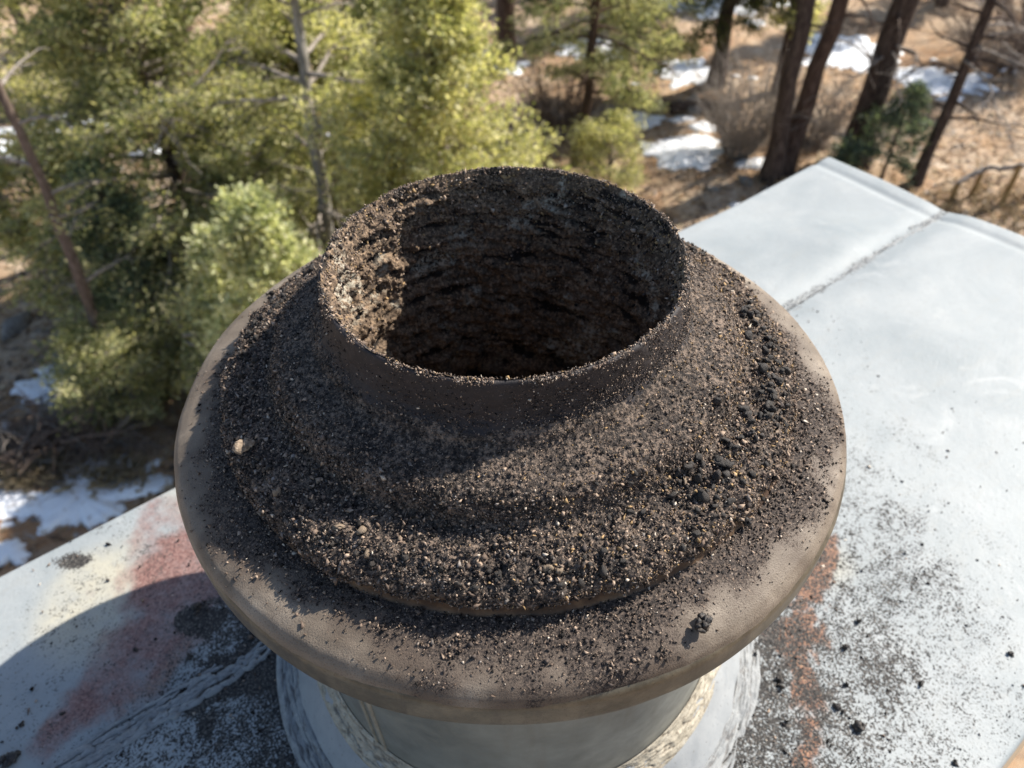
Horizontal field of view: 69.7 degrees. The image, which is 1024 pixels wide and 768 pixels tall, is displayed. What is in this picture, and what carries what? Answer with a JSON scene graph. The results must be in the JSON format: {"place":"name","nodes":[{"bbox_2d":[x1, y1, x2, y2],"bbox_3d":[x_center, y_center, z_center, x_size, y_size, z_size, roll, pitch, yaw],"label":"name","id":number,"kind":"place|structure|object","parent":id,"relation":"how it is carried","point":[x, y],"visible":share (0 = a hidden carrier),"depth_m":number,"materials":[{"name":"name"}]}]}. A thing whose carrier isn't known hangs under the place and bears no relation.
{"place":"outdoors","nodes":[
{"label":"outdoors","id":0,"kind":"place"},
{"bbox_2d":[8,3,27,42],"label":"pine tree","id":1,"kind":"object","parent":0,"point":[20,14],"visible":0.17,"depth_m":20.86,"materials":[{"name":"green plant"}]},
{"bbox_2d":[0,0,1023,767],"bbox_3d":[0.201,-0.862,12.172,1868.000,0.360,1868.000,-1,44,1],"label":"ground","id":2,"kind":"structure","parent":0,"point":[768,42],"depth_m":16.99,"materials":[{"name":"brown soil"}]},
{"bbox_2d":[0,538,30,565],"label":"snow patch","id":3,"kind":"object","parent":2,"relation":"on","point":[12,551],"visible":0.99,"depth_m":9.24,"materials":[{"name":"white snow"}]},
{"bbox_2d":[0,311,31,340],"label":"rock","id":4,"kind":"object","parent":2,"relation":"on","point":[14,325],"visible":0.98,"depth_m":12.38,"materials":[{"name":"grey stone"}]},
{"bbox_2d":[21,378,69,405],"bbox_3d":[-7.111,0.086,11.455,0.853,0.247,0.930,-1,44,1],"label":"snow patch","id":5,"kind":"object","parent":2,"relation":"on","point":[42,392],"visible":0.28,"depth_m":11.30,"materials":[{"name":"white snow"}]},
{"bbox_2d":[0,436,103,511],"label":"dry grass","id":6,"kind":"structure","parent":2,"relation":"on","point":[20,482],"depth_m":10.02,"materials":[{"name":"beige plant"}]},
{"bbox_2d":[0,107,107,162],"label":"snow patch","id":7,"kind":"object","parent":2,"relation":"on","point":[2,148],"visible":0.04,"depth_m":17.98,"materials":[{"name":"white snow"}]},
{"bbox_2d":[53,347,65,364],"bbox_3d":[-7.319,-0.468,11.903,0.207,0.196,0.512,-15,46,-13],"label":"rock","id":8,"kind":"object","parent":2,"relation":"on","point":[58,357],"visible":0.24,"depth_m":11.81,"materials":[{"name":"grey stone"}]},
{"bbox_2d":[0,47,140,403],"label":"dead tree","id":9,"kind":"object","parent":2,"relation":"on","point":[71,256],"visible":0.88,"depth_m":8.83,"materials":[{"name":"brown wood"}]},
{"bbox_2d":[0,0,142,209],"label":"juniper tree","id":10,"kind":"object","parent":2,"relation":"on","point":[10,84],"visible":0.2,"depth_m":11.67,"materials":[{"name":"green plant"}]},
{"bbox_2d":[0,127,156,325],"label":"juniper tree","id":11,"kind":"object","parent":2,"relation":"on","point":[11,231],"visible":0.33,"depth_m":11.39,"materials":[{"name":"green plant"}]},
{"bbox_2d":[0,454,172,534],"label":"snow patch","id":12,"kind":"object","parent":2,"relation":"on","point":[77,506],"visible":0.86,"depth_m":9.78,"materials":[{"name":"white snow"}]},
{"bbox_2d":[0,345,180,507],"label":"brush pile","id":13,"kind":"object","parent":2,"relation":"on","point":[38,431],"visible":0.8,"depth_m":10.24,"materials":[{"name":"brown wood"}]},
{"bbox_2d":[26,289,195,442],"bbox_3d":[-5.561,-0.181,10.337,2.279,1.935,1.995,-1,44,1],"label":"juniper tree","id":14,"kind":"object","parent":2,"relation":"on","point":[82,341],"visible":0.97,"depth_m":10.07,"materials":[{"name":"green plant"}]},
{"bbox_2d":[56,440,172,499],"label":"dry grass","id":15,"kind":"structure","parent":2,"relation":"on","point":[111,473],"depth_m":9.99,"materials":[{"name":"beige plant"}]},
{"bbox_2d":[52,151,202,390],"bbox_3d":[-5.566,-1.754,10.797,2.228,3.473,2.299,-21,47,-19],"label":"juniper tree","id":16,"kind":"object","parent":2,"relation":"on","point":[117,199],"visible":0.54,"depth_m":10.25,"materials":[{"name":"green plant"}]},
{"bbox_2d":[0,0,358,322],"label":"juniper tree","id":17,"kind":"object","parent":2,"relation":"on","point":[136,30],"visible":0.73,"depth_m":9.97,"materials":[{"name":"green plant"}]},
{"bbox_2d":[122,0,313,185],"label":"dead branch","id":18,"kind":"object","parent":17,"relation":"attached to","point":[165,130],"visible":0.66,"depth_m":9.94,"materials":[{"name":"brown wood"}]},
{"bbox_2d":[181,5,193,33],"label":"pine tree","id":19,"kind":"object","parent":2,"relation":"on","point":[190,28],"visible":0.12,"depth_m":22.98,"materials":[{"name":"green plant"}]},
{"bbox_2d":[182,208,252,359],"bbox_3d":[-3.258,-0.411,9.056,1.874,3.942,1.918,-1,44,1],"label":"juniper tree","id":20,"kind":"object","parent":2,"relation":"on","point":[217,281],"visible":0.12,"depth_m":8.09,"materials":[{"name":"green plant"}]},
{"bbox_2d":[144,239,314,405],"bbox_3d":[-3.480,-0.713,10.019,2.935,3.023,2.719,-1,44,1],"label":"juniper tree","id":21,"kind":"object","parent":2,"relation":"on","point":[175,316],"visible":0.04,"depth_m":9.39,"materials":[{"name":"green plant"}]},
{"bbox_2d":[178,300,208,352],"bbox_3d":[-3.737,-0.541,9.569,1.004,1.034,1.814,-13,45,-11],"label":"dead branch","id":22,"kind":"object","parent":21,"relation":"attached to","point":[187,335],"visible":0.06,"depth_m":9.48,"materials":[{"name":"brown wood"}]},
{"bbox_2d":[213,0,245,35],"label":"pine tree","id":23,"kind":"object","parent":2,"relation":"on","point":[230,14],"visible":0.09,"depth_m":19.58,"materials":[{"name":"green plant"}]},
{"bbox_2d":[157,121,343,262],"bbox_3d":[-3.806,-2.292,11.311,2.634,3.448,2.924,29,52,28],"label":"juniper tree","id":24,"kind":"object","parent":2,"relation":"on","point":[220,161],"visible":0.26,"depth_m":10.59,"materials":[{"name":"green plant"}]},
{"bbox_2d":[191,176,323,369],"bbox_3d":[-2.457,-0.238,8.441,2.182,4.536,2.235,-1,44,1],"label":"juniper tree","id":25,"kind":"object","parent":2,"relation":"on","point":[260,250],"visible":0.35,"depth_m":7.20,"materials":[{"name":"green plant"}]},
{"bbox_2d":[214,0,373,232],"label":"juniper tree","id":26,"kind":"object","parent":2,"relation":"on","point":[325,69],"visible":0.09,"depth_m":11.91,"materials":[{"name":"green plant"}]},
{"bbox_2d":[197,0,405,252],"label":"juniper tree","id":27,"kind":"object","parent":2,"relation":"on","point":[304,104],"visible":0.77,"depth_m":9.30,"materials":[{"name":"green plant"}]},
{"bbox_2d":[198,164,358,253],"bbox_3d":[-3.217,-1.817,10.530,2.051,1.969,3.042,-34,53,-29],"label":"dead branch","id":28,"kind":"object","parent":27,"relation":"attached to","point":[317,230],"visible":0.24,"depth_m":10.46,"materials":[{"name":"brown wood"}]},
{"bbox_2d":[330,0,452,220],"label":"juniper tree","id":29,"kind":"object","parent":2,"relation":"on","point":[370,6],"visible":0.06,"depth_m":10.79,"materials":[{"name":"green plant"}]},
{"bbox_2d":[326,0,500,95],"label":"juniper tree","id":30,"kind":"object","parent":2,"relation":"on","point":[342,8],"visible":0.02,"depth_m":13.60,"materials":[{"name":"green plant"}]},
{"bbox_2d":[313,0,577,256],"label":"juniper tree","id":31,"kind":"object","parent":2,"relation":"on","point":[449,37],"visible":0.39,"depth_m":8.49,"materials":[{"name":"green plant"}]},
{"bbox_2d":[494,0,517,66],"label":"pine tree","id":32,"kind":"object","parent":2,"relation":"on","point":[505,9],"visible":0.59,"depth_m":19.62,"materials":[{"name":"brown plant"}]},
{"bbox_2d":[0,5,1016,517],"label":"snow scraps","id":33,"kind":"object","parent":2,"relation":"on","point":[32,505],"visible":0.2,"depth_m":15.77,"materials":[{"name":"white snow"}]},
{"bbox_2d":[0,157,1023,767],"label":"chimney chase","id":34,"kind":"object","parent":2,"relation":"on","point":[922,299],"visible":0.41,"depth_m":0.72,"materials":[{"name":"sheet metal"},{"name":"soot"},{"name":"grit"}]},
{"bbox_2d":[0,750,20,767],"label":"soot lump","id":35,"kind":"object","parent":34,"relation":"on","point":[7,759],"visible":1,"depth_m":0.62,"materials":[{"name":"black"}]},
{"bbox_2d":[15,720,23,729],"bbox_3d":[-0.428,0.296,0.639,0.006,0.006,0.008,-1,44,1],"label":"soot lump","id":36,"kind":"object","parent":34,"relation":"on","point":[20,725],"visible":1,"depth_m":0.64,"materials":[{"name":"black"}]},
{"bbox_2d":[185,653,192,660],"bbox_3d":[-0.300,0.253,0.684,0.006,0.006,0.009,-1,44,1],"label":"soot lump","id":37,"kind":"object","parent":34,"relation":"on","point":[189,657],"visible":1,"depth_m":0.68,"materials":[{"name":"black"}]},
{"bbox_2d":[191,602,201,615],"bbox_3d":[-0.308,0.219,0.716,0.009,0.008,0.015,-1,44,1],"label":"soot lump","id":38,"kind":"object","parent":34,"relation":"on","point":[196,606],"visible":1,"depth_m":0.72,"materials":[{"name":"black"}]},
{"bbox_2d":[174,165,846,767],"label":"chimney pipe","id":39,"kind":"object","parent":34,"relation":"on","point":[512,467],"visible":1,"depth_m":0.38,"materials":[{"name":"metal"}]},
{"bbox_2d":[232,437,255,454],"bbox_3d":[-0.145,0.034,0.397,0.010,0.007,0.011,-1,44,1],"label":"pale pebble","id":40,"kind":"object","parent":39,"relation":"on","point":[240,446],"visible":1,"depth_m":0.40,"materials":[{"name":"beige stone"}]},
{"bbox_2d":[694,612,713,633],"bbox_3d":[0.091,0.113,0.348,0.010,0.006,0.011,-1,44,1],"label":"soot lump","id":41,"kind":"object","parent":39,"relation":"on","point":[702,625],"visible":1,"depth_m":0.35,"materials":[{"name":"grey stone"}]},
{"bbox_2d":[743,517,751,526],"bbox_3d":[0.122,0.070,0.381,0.005,0.006,0.007,-1,44,1],"label":"soot lump","id":42,"kind":"object","parent":39,"relation":"on","point":[747,522],"visible":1,"depth_m":0.38,"materials":[{"name":"black"}]},
{"bbox_2d":[0,282,1023,766],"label":"soot specks","id":43,"kind":"object","parent":34,"relation":"on","point":[756,642],"visible":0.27,"depth_m":0.67,"materials":[{"name":"black"}]},
{"bbox_2d":[776,675,785,688],"bbox_3d":[0.236,0.263,0.648,0.006,0.006,0.013,-1,44,1],"label":"soot lump","id":44,"kind":"object","parent":34,"relation":"on","point":[778,679],"visible":1,"depth_m":0.65,"materials":[{"name":"black"}]},
{"bbox_2d":[833,703,845,712],"bbox_3d":[0.281,0.278,0.632,0.011,0.005,0.009,-1,44,1],"label":"soot lump","id":45,"kind":"object","parent":34,"relation":"on","point":[836,706],"visible":1,"depth_m":0.63,"materials":[{"name":"black"}]},
{"bbox_2d":[841,644,848,650],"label":"soot lump","id":46,"kind":"object","parent":34,"relation":"on","point":[845,647],"visible":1,"depth_m":0.67,"materials":[{"name":"black"}]},
{"bbox_2d":[851,719,865,732],"bbox_3d":[0.293,0.289,0.621,0.010,0.008,0.010,-34,52,-29],"label":"soot lump","id":47,"kind":"object","parent":34,"relation":"on","point":[858,725],"visible":1,"depth_m":0.62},
{"bbox_2d":[918,680,924,686],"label":"soot lump","id":48,"kind":"object","parent":34,"relation":"on","point":[921,683],"visible":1,"depth_m":0.65,"materials":[{"name":"black"}]},
{"bbox_2d":[952,759,958,766],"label":"soot lump","id":49,"kind":"object","parent":34,"relation":"on","point":[954,763],"visible":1,"depth_m":0.60,"materials":[{"name":"black"}]},
{"bbox_2d":[1008,651,1013,656],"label":"soot lump","id":50,"kind":"object","parent":34,"relation":"on","point":[1010,653],"visible":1,"depth_m":0.67,"materials":[{"name":"black"}]},
{"bbox_2d":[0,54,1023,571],"bbox_3d":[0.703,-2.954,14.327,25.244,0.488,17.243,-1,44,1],"label":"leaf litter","id":51,"kind":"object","parent":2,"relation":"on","point":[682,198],"visible":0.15,"depth_m":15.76,"materials":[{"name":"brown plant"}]},
{"bbox_2d":[500,41,633,145],"bbox_3d":[1.194,-6.791,16.869,3.166,2.053,2.856,-9,44,-7],"label":"bare shrub","id":52,"kind":"object","parent":2,"relation":"on","point":[549,119],"visible":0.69,"depth_m":17.01,"materials":[{"name":"brown plant"}]},
{"bbox_2d":[496,0,691,165],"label":"pine tree","id":53,"kind":"object","parent":2,"relation":"on","point":[593,55],"visible":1,"depth_m":14.27,"materials":[{"name":"green plant"}]},
{"bbox_2d":[552,38,635,59],"bbox_3d":[2.477,-9.581,21.121,2.747,0.312,2.504,-18,46,-16],"label":"snow patch","id":54,"kind":"object","parent":2,"relation":"on","point":[568,50],"visible":0.06,"depth_m":21.01,"materials":[{"name":"white snow"}]},
{"bbox_2d":[560,108,651,192],"bbox_3d":[1.922,-4.529,14.511,1.792,1.852,1.795,12,46,14],"label":"juniper tree","id":55,"kind":"object","parent":2,"relation":"on","point":[617,131],"visible":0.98,"depth_m":14.27,"materials":[{"name":"green plant"}]},
{"bbox_2d":[564,0,708,97],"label":"pine tree","id":56,"kind":"object","parent":2,"relation":"on","point":[685,46],"visible":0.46,"depth_m":17.33,"materials":[{"name":"green plant"}]},
{"bbox_2d":[636,134,723,171],"bbox_3d":[3.876,-5.202,16.400,2.210,0.306,2.369,-1,44,1],"label":"snow patch","id":57,"kind":"object","parent":2,"relation":"on","point":[677,152],"visible":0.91,"depth_m":16.22,"materials":[{"name":"white snow"}]},
{"bbox_2d":[652,57,708,89],"bbox_3d":[4.714,-8.290,19.604,2.098,0.327,2.312,-1,44,1],"label":"snow patch","id":58,"kind":"object","parent":2,"relation":"on","point":[689,73],"visible":0.59,"depth_m":19.26,"materials":[{"name":"white snow"}]},
{"bbox_2d":[686,94,702,115],"bbox_3d":[4.402,-6.771,17.848,0.428,0.395,0.896,4,44,6],"label":"rock","id":59,"kind":"object","parent":2,"relation":"on","point":[692,110],"visible":0.66,"depth_m":17.62,"materials":[{"name":"grey stone"}]},
{"bbox_2d":[669,100,740,112],"bbox_3d":[4.900,-6.657,17.891,2.184,0.591,0.289,-7,44,-5],"label":"fallen log","id":60,"kind":"object","parent":2,"relation":"on","point":[680,106],"visible":0.36,"depth_m":17.62,"materials":[{"name":"brown wood"}]},
{"bbox_2d":[706,185,718,190],"bbox_3d":[4.119,-4.003,15.104,0.285,0.117,0.168,10,45,12],"label":"rock","id":61,"kind":"object","parent":2,"relation":"on","point":[710,188],"visible":1,"depth_m":15.05,"materials":[{"name":"grey stone"}]},
{"bbox_2d":[658,0,789,19],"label":"snow patch","id":62,"kind":"object","parent":2,"relation":"on","point":[715,13],"visible":0.2,"depth_m":23.30,"materials":[{"name":"white snow"}]},
{"bbox_2d":[678,0,795,88],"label":"pine tree","id":63,"kind":"object","parent":2,"relation":"on","point":[723,25],"visible":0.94,"depth_m":17.44,"materials":[{"name":"green plant"}]},
{"bbox_2d":[736,174,751,185],"bbox_3d":[4.821,-4.230,15.299,0.231,0.244,0.428,-8,44,-6],"label":"rock","id":64,"kind":"object","parent":2,"relation":"on","point":[741,179],"visible":0.95,"depth_m":15.21,"materials":[{"name":"grey stone"}]},
{"bbox_2d":[673,27,838,166],"bbox_3d":[5.060,-5.962,15.456,3.386,2.582,3.565,9,45,11],"label":"bare shrub","id":65,"kind":"object","parent":2,"relation":"on","point":[731,139],"visible":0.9,"depth_m":15.43,"materials":[{"name":"brown plant"}]},
{"bbox_2d":[763,0,830,94],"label":"tree","id":66,"kind":"object","parent":2,"relation":"on","point":[820,8],"visible":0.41,"depth_m":17.47,"materials":[{"name":"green plant"}]},
{"bbox_2d":[757,0,855,185],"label":"pine tree","id":67,"kind":"object","parent":2,"relation":"on","point":[771,170],"visible":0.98,"depth_m":14.04,"materials":[{"name":"brown plant"}]},
{"bbox_2d":[697,151,955,193],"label":"dry grass","id":68,"kind":"structure","parent":2,"relation":"on","point":[798,171],"depth_m":15.53,"materials":[{"name":"beige plant"}]},
{"bbox_2d":[770,56,887,147],"bbox_3d":[6.798,-6.028,16.035,2.591,1.969,2.473,-1,44,1],"label":"bare shrub","id":69,"kind":"object","parent":2,"relation":"on","point":[825,136],"visible":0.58,"depth_m":16.20,"materials":[{"name":"brown plant"}]},
{"bbox_2d":[783,0,882,176],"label":"pine tree","id":70,"kind":"object","parent":2,"relation":"on","point":[816,66],"visible":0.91,"depth_m":14.21,"materials":[{"name":"brown plant"}]},
{"bbox_2d":[816,129,871,174],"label":"spruce tree","id":71,"kind":"object","parent":2,"relation":"on","point":[846,153],"visible":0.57,"depth_m":14.65,"materials":[{"name":"green plant"}]},
{"bbox_2d":[803,33,903,73],"bbox_3d":[9.482,-9.340,20.739,3.112,0.252,3.684,-1,44,1],"label":"snow patch","id":72,"kind":"object","parent":2,"relation":"on","point":[844,52],"visible":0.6,"depth_m":20.61,"materials":[{"name":"white snow"}]},
{"bbox_2d":[850,78,937,185],"bbox_3d":[7.726,-5.054,14.704,1.722,2.294,1.781,-1,44,1],"label":"spruce tree","id":73,"kind":"object","parent":2,"relation":"on","point":[909,105],"visible":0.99,"depth_m":14.50,"materials":[{"name":"green plant"}]},
{"bbox_2d":[840,0,948,170],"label":"pine tree","id":74,"kind":"object","parent":2,"relation":"on","point":[897,21],"visible":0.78,"depth_m":14.47,"materials":[{"name":"brown plant"}]},
{"bbox_2d":[793,22,923,111],"bbox_3d":[6.474,-6.240,14.278,2.873,1.514,1.567,31,53,29],"label":"dead branch","id":75,"kind":"object","parent":74,"relation":"attached to","point":[869,57],"visible":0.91,"depth_m":14.19,"materials":[{"name":"brown wood"}]},
{"bbox_2d":[790,158,1023,232],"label":"dry grass","id":76,"kind":"structure","parent":2,"relation":"on","point":[1004,206],"depth_m":14.64,"materials":[{"name":"beige plant"}]},
{"bbox_2d":[894,66,998,95],"bbox_3d":[11.133,-7.961,19.238,2.235,0.270,2.970,-28,50,-24],"label":"snow patch","id":77,"kind":"object","parent":2,"relation":"on","point":[933,79],"visible":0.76,"depth_m":19.03,"materials":[{"name":"white snow"}]},
{"bbox_2d":[889,0,1023,186],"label":"pine tree","id":78,"kind":"object","parent":2,"relation":"on","point":[948,106],"visible":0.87,"depth_m":13.82,"materials":[{"name":"brown plant"}]},
{"bbox_2d":[960,0,1023,164],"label":"dead branch","id":79,"kind":"object","parent":78,"relation":"attached to","point":[999,23],"visible":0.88,"depth_m":13.14,"materials":[{"name":"brown wood"}]},
{"bbox_2d":[919,0,1023,74],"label":"bare shrub","id":80,"kind":"object","parent":2,"relation":"on","point":[976,64],"visible":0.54,"depth_m":18.98,"materials":[{"name":"brown plant"}]},
{"bbox_2d":[948,163,1023,207],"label":"fallen dead branch","id":81,"kind":"object","parent":2,"relation":"on","point":[1018,167],"visible":0.93,"depth_m":14.43,"materials":[{"name":"brown wood"}]},
{"bbox_2d":[973,0,1023,38],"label":"bare shrub","id":82,"kind":"object","parent":2,"relation":"on","point":[1012,2],"visible":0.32,"depth_m":20.42,"materials":[{"name":"brown plant"}]},
{"bbox_2d":[934,0,949,6],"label":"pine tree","id":83,"kind":"object","parent":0,"point":[936,2],"visible":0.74,"depth_m":22.89,"materials":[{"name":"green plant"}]}
]}

